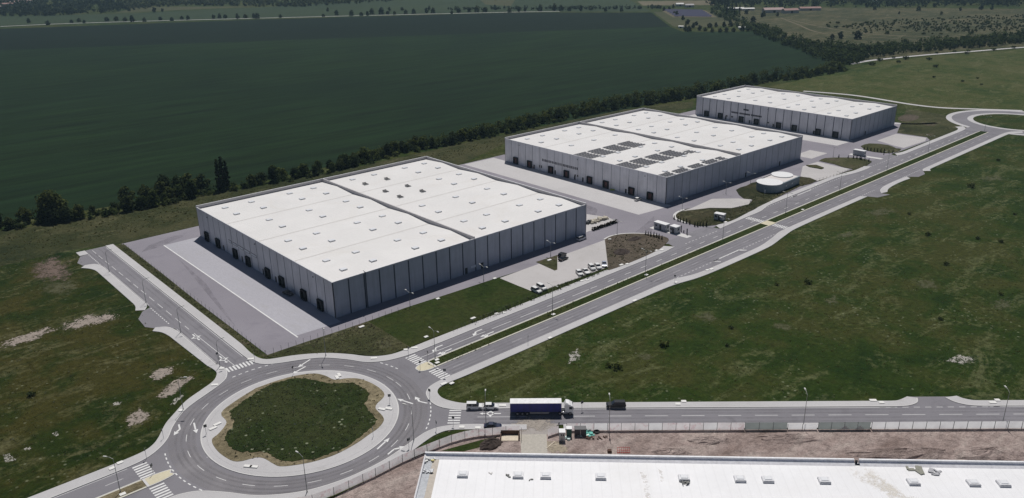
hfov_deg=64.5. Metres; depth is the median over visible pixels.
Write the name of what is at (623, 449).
barrier
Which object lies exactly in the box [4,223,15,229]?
shrub
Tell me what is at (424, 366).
refuge paving
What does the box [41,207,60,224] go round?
tree
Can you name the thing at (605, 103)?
tree
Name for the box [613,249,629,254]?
soil heap
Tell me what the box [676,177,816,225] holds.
planted island
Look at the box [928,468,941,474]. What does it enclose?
offcut pile
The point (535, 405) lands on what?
lorry
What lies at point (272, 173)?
tree
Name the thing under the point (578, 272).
car
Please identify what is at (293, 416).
straw tufts
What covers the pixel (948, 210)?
ground
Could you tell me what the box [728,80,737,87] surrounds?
tree
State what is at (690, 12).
solar row
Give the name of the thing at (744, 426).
pavement
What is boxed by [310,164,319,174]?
tree
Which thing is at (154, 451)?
kerb
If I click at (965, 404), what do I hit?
kerb
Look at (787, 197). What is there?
kerb
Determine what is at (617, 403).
car
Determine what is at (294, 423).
island flowers
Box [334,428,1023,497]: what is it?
building site soil
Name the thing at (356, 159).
tree
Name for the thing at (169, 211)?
margin weeds
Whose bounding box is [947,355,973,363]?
bare soil
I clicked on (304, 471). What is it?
street lamp
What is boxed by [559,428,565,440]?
site toilet
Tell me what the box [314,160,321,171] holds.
tree
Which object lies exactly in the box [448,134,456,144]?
tree
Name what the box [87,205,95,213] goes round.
tree
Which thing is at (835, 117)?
warehouse
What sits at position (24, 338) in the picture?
bare soil
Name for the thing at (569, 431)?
site toilet
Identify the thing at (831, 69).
tree
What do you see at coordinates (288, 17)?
farm road
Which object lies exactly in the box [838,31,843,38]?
tree
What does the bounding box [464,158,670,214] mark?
concrete apron
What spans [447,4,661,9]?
tree line
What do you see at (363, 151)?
tree
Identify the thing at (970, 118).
roundabout ring
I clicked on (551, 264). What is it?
grass island
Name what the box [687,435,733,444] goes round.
soil heap
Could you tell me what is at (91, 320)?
bare soil
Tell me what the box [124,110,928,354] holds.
service yard
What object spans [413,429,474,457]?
site verge
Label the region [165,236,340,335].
concrete apron
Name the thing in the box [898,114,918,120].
bare soil
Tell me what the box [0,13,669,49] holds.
dark crop strip
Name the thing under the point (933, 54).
gravel track
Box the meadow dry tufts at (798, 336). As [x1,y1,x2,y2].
[453,259,1023,399]
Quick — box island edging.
[673,209,687,222]
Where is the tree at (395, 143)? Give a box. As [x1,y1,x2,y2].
[391,141,398,150]
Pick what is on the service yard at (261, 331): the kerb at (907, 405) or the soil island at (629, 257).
the soil island at (629, 257)
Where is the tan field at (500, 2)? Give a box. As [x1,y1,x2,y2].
[481,0,514,5]
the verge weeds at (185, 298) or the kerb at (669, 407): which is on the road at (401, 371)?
the kerb at (669, 407)
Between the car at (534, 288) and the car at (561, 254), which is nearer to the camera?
the car at (534, 288)
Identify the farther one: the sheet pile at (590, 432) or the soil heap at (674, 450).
the sheet pile at (590, 432)
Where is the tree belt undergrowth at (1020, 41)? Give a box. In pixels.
[720,12,1021,63]
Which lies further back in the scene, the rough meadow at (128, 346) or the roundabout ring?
the roundabout ring
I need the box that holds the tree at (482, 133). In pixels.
[477,126,485,136]
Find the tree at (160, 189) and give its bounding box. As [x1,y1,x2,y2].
[153,181,168,196]
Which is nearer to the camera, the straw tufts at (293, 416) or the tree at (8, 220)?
the straw tufts at (293, 416)
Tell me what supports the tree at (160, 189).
on the ground at (948, 210)
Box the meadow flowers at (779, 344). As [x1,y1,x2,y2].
[501,258,1020,399]
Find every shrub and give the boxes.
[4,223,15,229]
[14,221,26,227]
[26,391,35,395]
[100,209,109,216]
[109,208,117,214]
[200,189,208,194]
[229,184,238,190]
[241,182,250,187]
[413,146,420,151]
[613,362,622,369]
[659,340,669,346]
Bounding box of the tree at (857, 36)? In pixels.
[854,30,861,38]
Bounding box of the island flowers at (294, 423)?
[227,381,372,460]
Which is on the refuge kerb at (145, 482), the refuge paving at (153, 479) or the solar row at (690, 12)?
the refuge paving at (153, 479)
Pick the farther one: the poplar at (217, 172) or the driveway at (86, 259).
the poplar at (217, 172)
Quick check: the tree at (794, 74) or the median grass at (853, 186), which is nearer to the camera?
the median grass at (853, 186)
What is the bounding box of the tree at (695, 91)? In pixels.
[692,87,698,96]
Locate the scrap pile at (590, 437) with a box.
[585,435,607,439]
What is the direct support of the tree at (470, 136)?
on the ground at (948, 210)
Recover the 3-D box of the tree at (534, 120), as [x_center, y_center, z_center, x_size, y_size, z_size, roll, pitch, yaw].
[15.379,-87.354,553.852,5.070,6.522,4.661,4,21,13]
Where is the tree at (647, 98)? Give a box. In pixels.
[643,92,652,103]
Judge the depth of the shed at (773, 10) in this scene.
1373.17 m
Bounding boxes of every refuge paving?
[145,470,172,484]
[417,362,434,370]
[761,220,774,225]
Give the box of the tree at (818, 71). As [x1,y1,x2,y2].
[814,67,822,74]
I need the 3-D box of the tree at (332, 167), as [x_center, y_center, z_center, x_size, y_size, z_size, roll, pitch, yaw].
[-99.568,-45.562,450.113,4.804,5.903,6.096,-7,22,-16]
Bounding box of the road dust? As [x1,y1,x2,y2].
[516,416,552,430]
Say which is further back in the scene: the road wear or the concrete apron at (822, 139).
the concrete apron at (822, 139)
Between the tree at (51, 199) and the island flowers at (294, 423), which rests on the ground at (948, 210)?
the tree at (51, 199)
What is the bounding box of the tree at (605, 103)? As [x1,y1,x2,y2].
[599,100,607,108]
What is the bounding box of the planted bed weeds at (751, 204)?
[698,182,808,223]
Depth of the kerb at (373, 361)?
267.66 m
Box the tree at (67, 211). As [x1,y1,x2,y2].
[58,205,74,222]
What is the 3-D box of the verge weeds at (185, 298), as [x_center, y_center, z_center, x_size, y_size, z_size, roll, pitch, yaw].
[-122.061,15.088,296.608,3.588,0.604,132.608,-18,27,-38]
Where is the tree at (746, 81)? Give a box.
[742,77,749,84]
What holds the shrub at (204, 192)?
on the ground at (948, 210)
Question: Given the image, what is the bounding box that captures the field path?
[804,91,1021,110]
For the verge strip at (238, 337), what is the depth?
290.49 m
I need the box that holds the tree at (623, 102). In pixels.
[620,99,626,106]
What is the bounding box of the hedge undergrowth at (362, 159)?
[1,62,846,225]
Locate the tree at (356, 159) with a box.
[351,154,359,165]
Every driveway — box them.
[78,254,101,265]
[138,307,173,327]
[898,396,969,406]
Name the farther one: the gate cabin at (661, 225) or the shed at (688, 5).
the shed at (688, 5)
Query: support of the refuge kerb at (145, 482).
on the road at (401, 371)
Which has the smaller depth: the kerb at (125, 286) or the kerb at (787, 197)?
the kerb at (125, 286)
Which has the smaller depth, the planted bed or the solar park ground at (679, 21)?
the planted bed
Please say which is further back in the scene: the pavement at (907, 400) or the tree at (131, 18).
the tree at (131, 18)
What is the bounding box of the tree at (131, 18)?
[129,15,135,21]
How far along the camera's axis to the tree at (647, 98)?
619.09 m
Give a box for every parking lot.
[501,240,607,292]
[683,198,750,210]
[801,162,847,180]
[877,134,925,147]
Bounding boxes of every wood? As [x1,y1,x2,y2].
[0,0,127,15]
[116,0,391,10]
[706,0,1023,7]
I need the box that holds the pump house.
[756,172,799,192]
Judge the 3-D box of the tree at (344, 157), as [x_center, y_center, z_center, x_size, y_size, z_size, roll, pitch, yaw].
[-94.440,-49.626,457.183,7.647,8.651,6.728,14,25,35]
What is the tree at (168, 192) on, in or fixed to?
on the ground at (948, 210)
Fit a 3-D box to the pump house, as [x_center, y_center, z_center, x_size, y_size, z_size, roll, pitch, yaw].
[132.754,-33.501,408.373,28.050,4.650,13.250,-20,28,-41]
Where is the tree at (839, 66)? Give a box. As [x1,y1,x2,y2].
[836,62,842,70]
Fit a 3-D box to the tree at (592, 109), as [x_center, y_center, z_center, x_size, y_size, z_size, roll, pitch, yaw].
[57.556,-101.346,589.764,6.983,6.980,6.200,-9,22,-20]
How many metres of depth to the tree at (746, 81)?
689.72 m
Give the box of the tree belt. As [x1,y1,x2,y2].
[710,4,1023,64]
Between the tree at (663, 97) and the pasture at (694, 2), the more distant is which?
the pasture at (694, 2)
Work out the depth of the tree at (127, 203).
385.35 m
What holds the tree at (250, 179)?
on the ground at (948, 210)
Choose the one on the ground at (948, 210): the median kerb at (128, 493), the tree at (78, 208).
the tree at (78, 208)
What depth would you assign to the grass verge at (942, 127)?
534.95 m
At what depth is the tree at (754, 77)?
700.69 m
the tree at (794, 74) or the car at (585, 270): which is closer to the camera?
the car at (585, 270)
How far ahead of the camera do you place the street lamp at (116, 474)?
185.03 m
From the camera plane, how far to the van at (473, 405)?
217.34 m
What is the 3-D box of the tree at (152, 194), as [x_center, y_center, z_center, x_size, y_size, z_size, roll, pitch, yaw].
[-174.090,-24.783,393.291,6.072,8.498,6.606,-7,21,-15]
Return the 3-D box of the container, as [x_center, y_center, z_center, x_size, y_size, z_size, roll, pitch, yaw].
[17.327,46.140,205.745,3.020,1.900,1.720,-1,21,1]
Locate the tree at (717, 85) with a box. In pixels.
[711,82,720,90]
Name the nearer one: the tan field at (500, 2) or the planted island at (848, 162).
the planted island at (848, 162)
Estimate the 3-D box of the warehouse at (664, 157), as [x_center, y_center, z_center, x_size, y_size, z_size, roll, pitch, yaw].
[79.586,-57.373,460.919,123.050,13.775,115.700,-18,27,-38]
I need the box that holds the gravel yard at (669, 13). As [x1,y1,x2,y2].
[663,10,715,16]
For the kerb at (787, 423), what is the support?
on the road at (401, 371)
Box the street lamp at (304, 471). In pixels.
[295,451,307,491]
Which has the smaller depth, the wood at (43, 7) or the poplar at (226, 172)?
the poplar at (226, 172)
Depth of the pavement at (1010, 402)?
216.97 m
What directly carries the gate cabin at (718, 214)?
on the planted island at (750, 191)
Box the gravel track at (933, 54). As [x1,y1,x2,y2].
[851,47,1023,63]
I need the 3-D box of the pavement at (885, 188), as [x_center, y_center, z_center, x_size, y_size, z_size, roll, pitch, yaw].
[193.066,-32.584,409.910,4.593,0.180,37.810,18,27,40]
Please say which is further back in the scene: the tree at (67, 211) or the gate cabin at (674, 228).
the tree at (67, 211)
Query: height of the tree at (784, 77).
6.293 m
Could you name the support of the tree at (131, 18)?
on the ground at (948, 210)
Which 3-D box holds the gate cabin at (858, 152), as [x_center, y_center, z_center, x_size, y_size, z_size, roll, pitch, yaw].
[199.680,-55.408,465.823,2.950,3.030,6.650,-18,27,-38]
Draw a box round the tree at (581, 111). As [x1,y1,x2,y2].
[578,107,585,115]
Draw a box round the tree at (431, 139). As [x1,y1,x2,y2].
[428,136,435,147]
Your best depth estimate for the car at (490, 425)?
208.46 m
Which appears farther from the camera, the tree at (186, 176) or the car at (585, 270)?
the tree at (186, 176)
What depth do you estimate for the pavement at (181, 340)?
256.46 m
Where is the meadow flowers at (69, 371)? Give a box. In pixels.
[0,255,185,490]
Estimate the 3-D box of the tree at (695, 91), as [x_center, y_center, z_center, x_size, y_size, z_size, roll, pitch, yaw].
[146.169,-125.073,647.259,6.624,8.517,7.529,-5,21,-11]
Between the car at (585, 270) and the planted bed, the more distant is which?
the planted bed
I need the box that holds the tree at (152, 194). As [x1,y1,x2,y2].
[147,189,160,206]
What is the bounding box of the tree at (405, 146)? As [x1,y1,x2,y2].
[401,143,408,152]
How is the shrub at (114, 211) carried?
on the ground at (948, 210)
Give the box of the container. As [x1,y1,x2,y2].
[574,426,586,435]
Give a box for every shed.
[684,4,693,6]
[762,7,783,12]
[781,8,798,12]
[798,6,820,10]
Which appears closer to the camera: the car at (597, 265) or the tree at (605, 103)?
the car at (597, 265)
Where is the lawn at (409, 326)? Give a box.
[369,268,607,346]
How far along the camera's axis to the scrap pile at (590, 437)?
204.38 m
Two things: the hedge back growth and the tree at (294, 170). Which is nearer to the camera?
the tree at (294, 170)
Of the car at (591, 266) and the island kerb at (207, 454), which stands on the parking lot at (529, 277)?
the car at (591, 266)
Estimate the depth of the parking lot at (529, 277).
309.60 m
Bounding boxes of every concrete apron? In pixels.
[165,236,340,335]
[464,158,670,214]
[690,114,851,145]
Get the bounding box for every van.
[466,401,482,409]
[576,235,585,240]
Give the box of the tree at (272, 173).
[267,165,280,181]
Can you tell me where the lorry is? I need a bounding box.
[510,398,573,415]
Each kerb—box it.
[50,364,226,497]
[88,264,146,309]
[98,480,146,497]
[106,246,672,363]
[142,469,174,486]
[155,327,215,363]
[169,424,526,497]
[200,370,398,476]
[415,361,436,371]
[426,196,893,409]
[429,223,767,365]
[563,422,1022,424]
[720,167,869,228]
[768,131,987,222]
[894,398,917,406]
[897,129,964,155]
[945,397,984,405]
[985,405,1023,405]
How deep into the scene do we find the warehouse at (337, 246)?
325.41 m
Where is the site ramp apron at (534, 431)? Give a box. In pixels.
[520,424,557,433]
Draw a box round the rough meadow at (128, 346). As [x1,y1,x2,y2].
[0,253,213,497]
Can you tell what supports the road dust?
on the road at (401, 371)
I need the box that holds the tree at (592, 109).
[589,105,595,112]
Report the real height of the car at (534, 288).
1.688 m
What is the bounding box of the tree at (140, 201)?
[135,195,149,207]
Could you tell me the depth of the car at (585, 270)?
305.93 m
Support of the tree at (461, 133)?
on the ground at (948, 210)
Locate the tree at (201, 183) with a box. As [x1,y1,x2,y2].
[196,174,210,190]
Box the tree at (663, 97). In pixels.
[659,93,666,102]
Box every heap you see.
[479,437,502,450]
[547,441,567,452]
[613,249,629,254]
[628,236,641,240]
[650,446,692,455]
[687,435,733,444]
[758,432,821,443]
[847,446,954,459]
[952,445,1023,460]
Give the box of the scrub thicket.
[845,14,1023,31]
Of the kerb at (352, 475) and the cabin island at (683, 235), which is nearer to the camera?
the kerb at (352, 475)
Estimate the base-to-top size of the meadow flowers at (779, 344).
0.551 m
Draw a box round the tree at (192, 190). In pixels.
[183,179,199,197]
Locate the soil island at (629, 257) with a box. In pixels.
[605,233,668,269]
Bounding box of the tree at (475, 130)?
[472,127,478,137]
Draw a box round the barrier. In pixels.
[617,447,629,452]
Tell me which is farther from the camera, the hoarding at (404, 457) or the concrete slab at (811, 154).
the concrete slab at (811, 154)
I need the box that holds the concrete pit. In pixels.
[500,430,518,440]
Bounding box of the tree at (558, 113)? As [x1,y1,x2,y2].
[554,108,564,117]
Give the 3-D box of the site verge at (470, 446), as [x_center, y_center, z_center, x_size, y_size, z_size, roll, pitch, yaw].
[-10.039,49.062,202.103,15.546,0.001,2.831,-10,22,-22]
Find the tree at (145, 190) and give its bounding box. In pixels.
[137,184,155,199]
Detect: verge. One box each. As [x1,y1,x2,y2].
[266,321,410,357]
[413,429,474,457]
[442,436,497,450]
[897,109,965,140]
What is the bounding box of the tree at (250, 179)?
[246,174,257,185]
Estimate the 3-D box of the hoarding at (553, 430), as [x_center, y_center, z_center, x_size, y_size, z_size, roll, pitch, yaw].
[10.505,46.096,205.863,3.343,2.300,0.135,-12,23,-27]
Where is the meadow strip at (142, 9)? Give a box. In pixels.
[117,7,235,12]
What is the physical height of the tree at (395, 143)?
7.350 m
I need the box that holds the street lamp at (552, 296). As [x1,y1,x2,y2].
[547,282,557,310]
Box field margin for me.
[0,101,692,265]
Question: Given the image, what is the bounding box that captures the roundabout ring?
[967,113,1023,130]
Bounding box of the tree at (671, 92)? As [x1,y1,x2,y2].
[667,89,675,99]
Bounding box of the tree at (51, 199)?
[32,189,68,217]
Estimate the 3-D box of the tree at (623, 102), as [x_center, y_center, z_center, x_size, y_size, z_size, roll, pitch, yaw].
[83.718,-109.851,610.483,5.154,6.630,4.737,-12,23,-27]
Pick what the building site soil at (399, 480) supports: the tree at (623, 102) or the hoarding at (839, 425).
the hoarding at (839, 425)
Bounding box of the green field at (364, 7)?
[0,0,649,25]
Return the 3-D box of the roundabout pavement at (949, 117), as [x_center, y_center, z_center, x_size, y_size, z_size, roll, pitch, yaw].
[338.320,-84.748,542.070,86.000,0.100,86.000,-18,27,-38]
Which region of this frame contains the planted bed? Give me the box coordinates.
[806,165,823,168]
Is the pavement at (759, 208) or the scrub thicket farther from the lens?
the scrub thicket
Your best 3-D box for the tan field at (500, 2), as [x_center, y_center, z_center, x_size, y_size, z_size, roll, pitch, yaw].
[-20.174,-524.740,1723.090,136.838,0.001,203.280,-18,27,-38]
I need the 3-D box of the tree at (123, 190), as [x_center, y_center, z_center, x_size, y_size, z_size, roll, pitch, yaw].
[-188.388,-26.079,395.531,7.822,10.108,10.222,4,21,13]
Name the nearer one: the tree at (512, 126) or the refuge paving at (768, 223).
the refuge paving at (768, 223)
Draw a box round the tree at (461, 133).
[456,128,466,139]
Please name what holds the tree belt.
on the scrub pasture at (822, 17)
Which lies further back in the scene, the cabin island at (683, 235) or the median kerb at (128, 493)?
the cabin island at (683, 235)
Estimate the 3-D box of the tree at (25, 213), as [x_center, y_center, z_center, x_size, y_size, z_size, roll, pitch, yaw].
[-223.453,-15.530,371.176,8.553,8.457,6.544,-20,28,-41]
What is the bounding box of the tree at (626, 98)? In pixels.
[624,96,630,105]
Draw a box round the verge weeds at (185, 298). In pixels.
[121,246,259,352]
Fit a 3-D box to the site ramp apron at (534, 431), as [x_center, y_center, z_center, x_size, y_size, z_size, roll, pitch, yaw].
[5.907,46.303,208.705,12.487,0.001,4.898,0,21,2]
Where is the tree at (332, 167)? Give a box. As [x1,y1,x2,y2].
[328,162,336,170]
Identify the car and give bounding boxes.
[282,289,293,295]
[483,402,498,409]
[484,422,501,427]
[530,285,541,292]
[536,282,546,290]
[557,252,566,256]
[558,256,568,260]
[575,269,582,275]
[581,268,589,273]
[588,263,595,269]
[594,263,601,268]
[606,400,625,408]
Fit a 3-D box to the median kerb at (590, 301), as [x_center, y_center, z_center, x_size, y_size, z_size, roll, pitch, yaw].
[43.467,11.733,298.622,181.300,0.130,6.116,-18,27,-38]
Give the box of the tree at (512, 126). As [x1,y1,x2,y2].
[509,123,516,131]
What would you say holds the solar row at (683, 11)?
on the gravel yard at (669, 13)
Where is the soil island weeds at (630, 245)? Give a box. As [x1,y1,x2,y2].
[607,235,662,265]
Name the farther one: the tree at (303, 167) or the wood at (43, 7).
the wood at (43, 7)
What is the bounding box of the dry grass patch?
[46,281,74,292]
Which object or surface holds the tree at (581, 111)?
on the ground at (948, 210)
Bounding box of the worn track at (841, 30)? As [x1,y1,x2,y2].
[781,18,938,39]
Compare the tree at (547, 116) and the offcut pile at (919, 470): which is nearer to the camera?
the offcut pile at (919, 470)
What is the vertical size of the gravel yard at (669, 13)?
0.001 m
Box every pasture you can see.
[638,0,713,5]
[740,7,1023,61]
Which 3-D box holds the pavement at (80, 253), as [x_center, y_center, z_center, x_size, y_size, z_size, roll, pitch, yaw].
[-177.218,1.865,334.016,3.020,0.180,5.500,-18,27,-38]
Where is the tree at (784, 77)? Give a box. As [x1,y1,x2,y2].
[782,74,788,80]
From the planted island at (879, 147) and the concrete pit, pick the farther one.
the planted island at (879, 147)
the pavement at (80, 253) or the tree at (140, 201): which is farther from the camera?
the tree at (140, 201)
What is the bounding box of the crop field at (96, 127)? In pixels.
[0,27,834,220]
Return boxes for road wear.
[174,362,420,494]
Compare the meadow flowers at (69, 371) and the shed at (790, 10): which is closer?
the meadow flowers at (69, 371)
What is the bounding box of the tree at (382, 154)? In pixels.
[380,151,385,157]
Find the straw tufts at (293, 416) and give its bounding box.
[218,374,382,464]
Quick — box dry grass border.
[212,373,383,465]
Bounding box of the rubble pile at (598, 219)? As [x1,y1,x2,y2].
[590,216,608,223]
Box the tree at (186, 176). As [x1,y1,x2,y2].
[177,173,197,185]
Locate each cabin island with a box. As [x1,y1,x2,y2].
[650,226,690,237]
[849,154,882,158]
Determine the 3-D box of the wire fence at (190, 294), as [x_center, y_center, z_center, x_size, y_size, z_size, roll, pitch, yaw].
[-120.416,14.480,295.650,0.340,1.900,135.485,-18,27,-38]
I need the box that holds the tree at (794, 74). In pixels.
[792,72,797,78]
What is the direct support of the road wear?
on the road at (401, 371)
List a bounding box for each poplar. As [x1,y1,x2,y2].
[214,159,221,189]
[218,156,226,184]
[223,160,229,188]
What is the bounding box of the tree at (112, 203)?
[109,202,118,208]
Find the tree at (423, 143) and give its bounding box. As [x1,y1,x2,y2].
[416,136,427,147]
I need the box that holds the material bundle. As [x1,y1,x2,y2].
[422,469,433,472]
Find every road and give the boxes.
[0,11,553,26]
[53,127,1023,497]
[952,111,1023,133]
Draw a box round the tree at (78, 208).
[70,204,85,218]
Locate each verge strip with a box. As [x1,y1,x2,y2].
[116,244,268,358]
[819,163,869,180]
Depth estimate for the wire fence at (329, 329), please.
262.26 m
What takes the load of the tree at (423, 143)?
on the ground at (948, 210)
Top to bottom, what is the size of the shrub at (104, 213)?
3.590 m
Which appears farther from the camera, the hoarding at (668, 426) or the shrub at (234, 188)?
the shrub at (234, 188)
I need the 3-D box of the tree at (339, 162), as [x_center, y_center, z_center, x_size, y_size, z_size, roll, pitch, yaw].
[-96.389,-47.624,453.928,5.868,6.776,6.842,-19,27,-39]
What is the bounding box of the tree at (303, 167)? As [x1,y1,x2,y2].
[296,163,309,174]
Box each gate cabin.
[654,220,669,231]
[670,224,679,233]
[714,212,725,220]
[853,149,866,156]
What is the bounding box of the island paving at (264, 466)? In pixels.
[202,371,397,475]
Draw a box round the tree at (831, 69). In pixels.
[828,66,834,73]
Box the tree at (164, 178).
[154,174,170,187]
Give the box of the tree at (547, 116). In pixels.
[545,114,550,121]
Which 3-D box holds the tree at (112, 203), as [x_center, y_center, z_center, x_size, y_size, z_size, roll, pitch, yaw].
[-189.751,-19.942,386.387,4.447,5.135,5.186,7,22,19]
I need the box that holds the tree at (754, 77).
[748,73,759,82]
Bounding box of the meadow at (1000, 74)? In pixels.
[769,49,1023,110]
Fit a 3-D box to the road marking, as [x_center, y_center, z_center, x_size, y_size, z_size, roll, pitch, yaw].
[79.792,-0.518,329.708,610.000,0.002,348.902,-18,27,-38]
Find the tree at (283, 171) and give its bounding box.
[281,168,287,177]
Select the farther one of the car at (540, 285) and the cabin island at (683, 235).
the cabin island at (683, 235)
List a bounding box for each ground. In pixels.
[0,0,1023,497]
[654,10,750,26]
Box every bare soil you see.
[1,327,53,347]
[33,257,69,280]
[64,312,117,329]
[126,409,148,426]
[149,366,173,381]
[156,376,193,397]
[568,351,579,363]
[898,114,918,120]
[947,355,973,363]
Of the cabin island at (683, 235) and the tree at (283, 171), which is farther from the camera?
the tree at (283, 171)
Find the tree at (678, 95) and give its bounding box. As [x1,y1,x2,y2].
[674,91,681,99]
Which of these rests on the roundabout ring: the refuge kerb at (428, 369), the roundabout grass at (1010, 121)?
the roundabout grass at (1010, 121)
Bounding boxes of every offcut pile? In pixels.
[906,465,924,474]
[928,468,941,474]
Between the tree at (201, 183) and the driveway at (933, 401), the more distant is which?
the tree at (201, 183)
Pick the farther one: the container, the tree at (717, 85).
the tree at (717, 85)
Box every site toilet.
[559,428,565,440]
[566,426,571,436]
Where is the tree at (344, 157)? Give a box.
[339,153,351,167]
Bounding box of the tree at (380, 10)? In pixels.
[378,7,383,13]
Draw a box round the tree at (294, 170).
[289,167,299,177]
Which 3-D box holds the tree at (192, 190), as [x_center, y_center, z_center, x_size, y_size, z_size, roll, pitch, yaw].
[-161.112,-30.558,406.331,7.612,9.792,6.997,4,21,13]
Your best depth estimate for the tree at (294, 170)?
438.15 m
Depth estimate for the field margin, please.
371.57 m
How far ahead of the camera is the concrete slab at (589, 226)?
361.38 m
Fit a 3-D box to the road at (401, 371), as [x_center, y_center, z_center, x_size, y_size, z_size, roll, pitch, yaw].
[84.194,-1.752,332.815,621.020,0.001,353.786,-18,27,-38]
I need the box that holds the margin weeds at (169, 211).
[1,138,501,253]
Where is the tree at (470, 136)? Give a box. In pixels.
[467,130,474,139]
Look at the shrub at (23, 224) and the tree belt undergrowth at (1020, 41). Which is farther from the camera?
the tree belt undergrowth at (1020, 41)
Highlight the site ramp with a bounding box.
[520,434,546,452]
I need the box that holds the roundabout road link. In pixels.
[965,125,1013,134]
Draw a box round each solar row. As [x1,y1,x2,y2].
[665,9,702,10]
[667,10,704,11]
[670,12,706,12]
[672,13,709,14]
[674,14,711,16]
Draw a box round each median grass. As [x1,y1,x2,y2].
[100,480,145,497]
[430,223,767,364]
[768,131,986,221]
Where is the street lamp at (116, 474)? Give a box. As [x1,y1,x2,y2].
[103,456,120,491]
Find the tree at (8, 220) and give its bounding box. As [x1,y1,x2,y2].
[1,217,14,229]
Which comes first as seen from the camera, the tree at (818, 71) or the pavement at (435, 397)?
the pavement at (435, 397)
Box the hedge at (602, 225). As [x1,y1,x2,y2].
[591,219,617,230]
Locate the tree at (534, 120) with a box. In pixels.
[531,117,537,124]
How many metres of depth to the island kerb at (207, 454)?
202.76 m
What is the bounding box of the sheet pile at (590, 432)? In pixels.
[586,429,594,436]
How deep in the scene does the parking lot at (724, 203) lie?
383.93 m
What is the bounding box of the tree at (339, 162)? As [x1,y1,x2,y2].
[336,158,345,168]
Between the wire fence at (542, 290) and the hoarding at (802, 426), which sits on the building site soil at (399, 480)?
the hoarding at (802, 426)
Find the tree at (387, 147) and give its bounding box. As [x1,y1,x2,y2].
[382,142,392,154]
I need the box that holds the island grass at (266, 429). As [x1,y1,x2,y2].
[225,378,377,461]
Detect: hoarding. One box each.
[298,426,519,497]
[548,425,558,435]
[566,422,744,430]
[745,422,787,429]
[787,424,816,429]
[818,422,870,428]
[871,421,1023,429]
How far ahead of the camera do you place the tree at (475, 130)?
519.77 m
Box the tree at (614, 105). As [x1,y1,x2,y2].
[609,101,617,109]
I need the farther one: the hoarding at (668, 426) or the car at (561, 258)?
the car at (561, 258)
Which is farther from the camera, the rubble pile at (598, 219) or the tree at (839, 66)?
the tree at (839, 66)
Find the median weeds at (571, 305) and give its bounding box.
[435,241,719,364]
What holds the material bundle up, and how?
on the warehouse at (460, 475)
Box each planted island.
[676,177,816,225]
[819,157,870,168]
[861,143,900,152]
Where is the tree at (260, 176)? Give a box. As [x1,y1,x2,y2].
[255,172,266,181]
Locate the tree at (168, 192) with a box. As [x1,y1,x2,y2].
[163,187,176,199]
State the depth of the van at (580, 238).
339.13 m
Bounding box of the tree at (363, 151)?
[356,146,369,160]
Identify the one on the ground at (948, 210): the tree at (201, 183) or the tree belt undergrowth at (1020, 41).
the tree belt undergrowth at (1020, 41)
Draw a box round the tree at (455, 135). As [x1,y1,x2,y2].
[448,131,457,140]
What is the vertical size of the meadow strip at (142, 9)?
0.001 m
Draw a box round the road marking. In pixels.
[55,132,1023,497]
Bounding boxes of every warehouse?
[196,156,586,317]
[414,452,1023,497]
[504,108,802,203]
[695,85,896,139]
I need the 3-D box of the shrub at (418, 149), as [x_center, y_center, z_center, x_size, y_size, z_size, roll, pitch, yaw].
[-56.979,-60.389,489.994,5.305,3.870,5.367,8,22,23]
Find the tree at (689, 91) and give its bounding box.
[686,89,693,97]
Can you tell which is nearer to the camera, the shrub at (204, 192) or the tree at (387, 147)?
the shrub at (204, 192)
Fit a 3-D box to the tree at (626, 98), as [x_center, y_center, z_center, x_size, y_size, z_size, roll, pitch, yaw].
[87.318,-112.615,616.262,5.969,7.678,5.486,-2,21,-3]
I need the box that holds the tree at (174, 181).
[168,174,185,195]
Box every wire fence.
[121,242,264,351]
[265,307,397,351]
[457,268,599,328]
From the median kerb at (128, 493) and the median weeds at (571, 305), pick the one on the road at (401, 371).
the median kerb at (128, 493)
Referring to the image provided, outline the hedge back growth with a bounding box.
[354,58,844,160]
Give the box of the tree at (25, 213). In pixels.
[14,206,33,223]
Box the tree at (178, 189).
[171,184,184,197]
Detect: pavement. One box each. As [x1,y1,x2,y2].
[28,365,225,497]
[76,251,86,255]
[81,264,145,309]
[106,244,672,363]
[153,327,215,365]
[171,425,526,497]
[427,196,893,408]
[563,423,980,428]
[716,166,869,227]
[881,177,909,192]
[891,396,916,405]
[895,126,964,154]
[923,131,1022,170]
[946,110,1023,135]
[947,396,983,404]
[980,400,1023,404]
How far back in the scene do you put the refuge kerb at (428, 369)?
239.68 m
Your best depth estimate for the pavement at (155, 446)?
199.73 m
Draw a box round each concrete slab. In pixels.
[586,214,614,231]
[801,150,826,158]
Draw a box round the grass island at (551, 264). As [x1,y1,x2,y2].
[537,255,556,270]
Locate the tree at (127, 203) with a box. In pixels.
[117,195,135,211]
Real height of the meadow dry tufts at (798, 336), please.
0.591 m
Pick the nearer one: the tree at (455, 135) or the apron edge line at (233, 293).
the apron edge line at (233, 293)
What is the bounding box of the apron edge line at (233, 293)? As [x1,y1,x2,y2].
[163,245,297,336]
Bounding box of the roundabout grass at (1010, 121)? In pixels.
[973,114,1023,129]
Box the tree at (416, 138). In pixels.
[410,135,417,144]
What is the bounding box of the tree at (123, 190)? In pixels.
[117,186,135,202]

